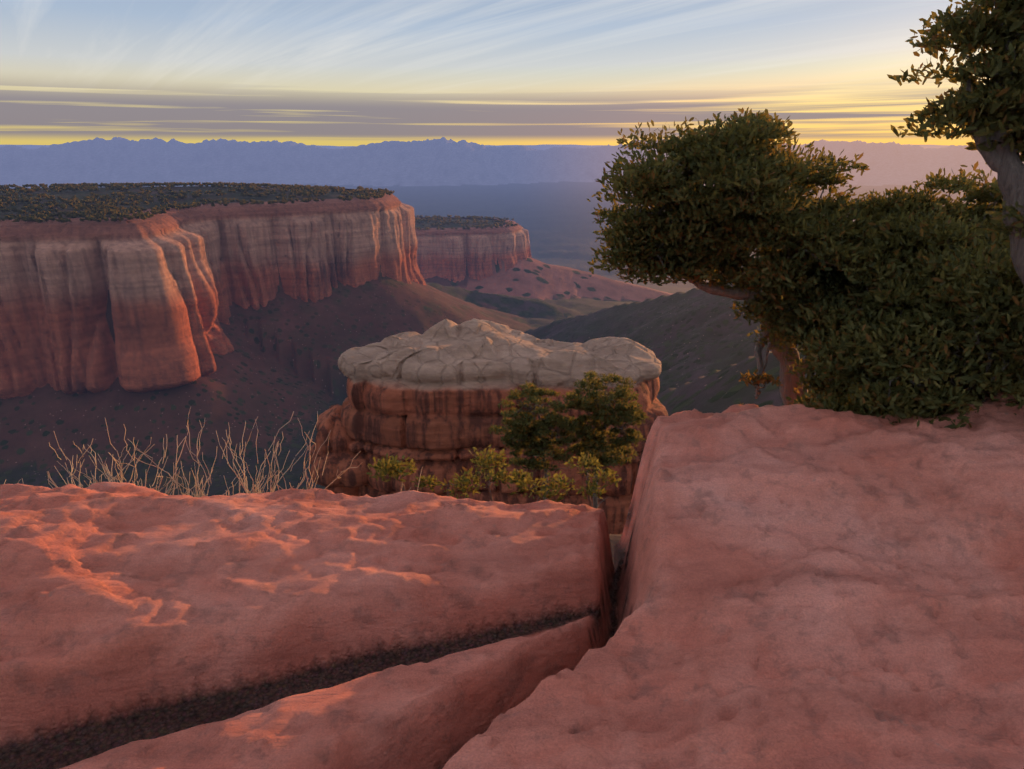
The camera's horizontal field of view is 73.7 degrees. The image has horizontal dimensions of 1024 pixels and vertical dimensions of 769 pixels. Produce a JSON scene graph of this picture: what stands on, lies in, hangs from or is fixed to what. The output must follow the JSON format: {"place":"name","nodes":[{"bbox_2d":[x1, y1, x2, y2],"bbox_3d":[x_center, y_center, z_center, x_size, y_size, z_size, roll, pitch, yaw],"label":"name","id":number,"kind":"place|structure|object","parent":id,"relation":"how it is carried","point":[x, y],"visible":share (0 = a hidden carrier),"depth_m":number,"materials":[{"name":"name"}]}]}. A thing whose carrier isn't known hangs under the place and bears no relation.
{"place":"outdoors","nodes":[
{"label":"outdoors","id":0,"kind":"place"},
{"bbox_2d":[0,187,425,398],"bbox_3d":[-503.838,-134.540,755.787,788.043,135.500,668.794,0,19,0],"label":"mesa cliff","id":1,"kind":"structure","parent":0,"point":[172,283],"depth_m":528.25,"materials":[{"name":"brown stone"}]},
{"bbox_2d":[0,181,517,229],"bbox_3d":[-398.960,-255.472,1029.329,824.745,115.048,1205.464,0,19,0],"label":"mesa scrub","id":2,"kind":"object","parent":1,"relation":"on","point":[110,207],"visible":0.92,"depth_m":705.20,"materials":[{"name":"green plant"}]},
{"bbox_2d":[415,217,531,282],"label":"distant mesa cliff","id":3,"kind":"structure","parent":0,"point":[445,253],"depth_m":1357.53,"materials":[{"name":"brown stone"}]},
{"bbox_2d":[0,0,994,145],"label":"sky","id":4,"kind":"structure","parent":0,"point":[307,72],"materials":[{"name":"blue"}]},
{"bbox_2d":[0,137,1023,561],"bbox_3d":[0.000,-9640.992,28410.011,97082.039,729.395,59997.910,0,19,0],"label":"canyon terrain","id":5,"kind":"structure","parent":0,"point":[276,371],"depth_m":726.40,"materials":[{"name":"brown stone"}]},
{"bbox_2d":[4,407,421,496],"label":"dry shrubs","id":6,"kind":"object","parent":5,"relation":"on","point":[244,485],"visible":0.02,"depth_m":6.23,"materials":[{"name":"beige plant"}]},
{"bbox_2d":[309,404,368,495],"bbox_3d":[-10.051,16.195,45.319,5.439,31.346,6.816,0,19,0],"label":"pillar rock","id":7,"kind":"object","parent":5,"relation":"on","point":[340,456],"visible":0.3,"depth_m":38.88,"materials":[{"name":"brown stone"}]},
{"bbox_2d":[366,452,416,490],"bbox_3d":[-1.359,1.635,7.915,0.603,1.807,0.444,-13,23,-34],"label":"shrub","id":8,"kind":"object","parent":5,"relation":"on","point":[397,469],"visible":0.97,"depth_m":7.64,"materials":[{"name":"green plant"}]},
{"bbox_2d":[411,467,490,498],"bbox_3d":[-0.710,1.672,8.085,0.943,1.472,0.563,0,19,0],"label":"shrub","id":9,"kind":"object","parent":5,"relation":"on","point":[466,482],"visible":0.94,"depth_m":7.93,"materials":[{"name":"green plant"}]},
{"bbox_2d":[468,445,514,500],"bbox_3d":[-0.238,1.613,8.035,0.482,1.799,0.814,-3,19,-7],"label":"shrub","id":10,"kind":"object","parent":5,"relation":"on","point":[498,475],"visible":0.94,"depth_m":7.83,"materials":[{"name":"green plant"}]},
{"bbox_2d":[338,318,667,533],"bbox_3d":[-0.783,13.459,47.044,22.502,35.637,15.409,0,19,0],"label":"pillar rock","id":11,"kind":"object","parent":5,"relation":"on","point":[429,399],"visible":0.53,"depth_m":37.90,"materials":[{"name":"stone"}]},
{"bbox_2d":[0,388,1023,768],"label":"foreground rock","id":12,"kind":"object","parent":5,"relation":"on","point":[796,586],"visible":0.98,"depth_m":2.44,"materials":[{"name":"stone"}]},
{"bbox_2d":[587,107,1023,428],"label":"juniper wood","id":13,"kind":"object","parent":12,"relation":"on","point":[897,303],"visible":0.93,"depth_m":3.68,"materials":[{"name":"green plant"}]},
{"bbox_2d":[739,342,783,404],"bbox_3d":[1.564,-0.024,4.322,0.269,0.466,0.220,0,19,0],"label":"juniper dry twig wood","id":14,"kind":"object","parent":13,"relation":"on","point":[759,379],"visible":0.79,"depth_m":4.30,"materials":[{"name":"brown plant"}]},
{"bbox_2d":[887,0,1023,284],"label":"juniper wood","id":15,"kind":"object","parent":12,"relation":"on","point":[988,117],"visible":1,"depth_m":2.68,"materials":[{"name":"green plant"}]},
{"bbox_2d":[488,381,579,499],"bbox_3d":[0.489,2.219,15.595,2.045,4.902,1.425,0,19,0],"label":"juniper wood","id":16,"kind":"object","parent":5,"relation":"on","point":[528,429],"visible":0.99,"depth_m":15.00,"materials":[{"name":"green plant"}]},
{"bbox_2d":[506,468,576,501],"bbox_3d":[0.330,1.668,8.137,0.807,1.536,0.722,0,19,0],"label":"shrub","id":17,"kind":"object","parent":5,"relation":"on","point":[521,481],"visible":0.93,"depth_m":7.89,"materials":[{"name":"green plant"}]},
{"bbox_2d":[564,452,621,506],"bbox_3d":[1.035,1.561,8.584,0.643,1.425,0.743,-6,20,-18],"label":"shrub","id":18,"kind":"object","parent":5,"relation":"on","point":[588,488],"visible":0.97,"depth_m":8.41,"materials":[{"name":"green plant"}]},
{"bbox_2d":[562,371,650,508],"bbox_3d":[2.085,2.139,15.924,2.094,5.160,1.471,7,20,20],"label":"juniper wood","id":19,"kind":"object","parent":5,"relation":"on","point":[596,402],"visible":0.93,"depth_m":15.30,"materials":[{"name":"green plant"}]}
]}

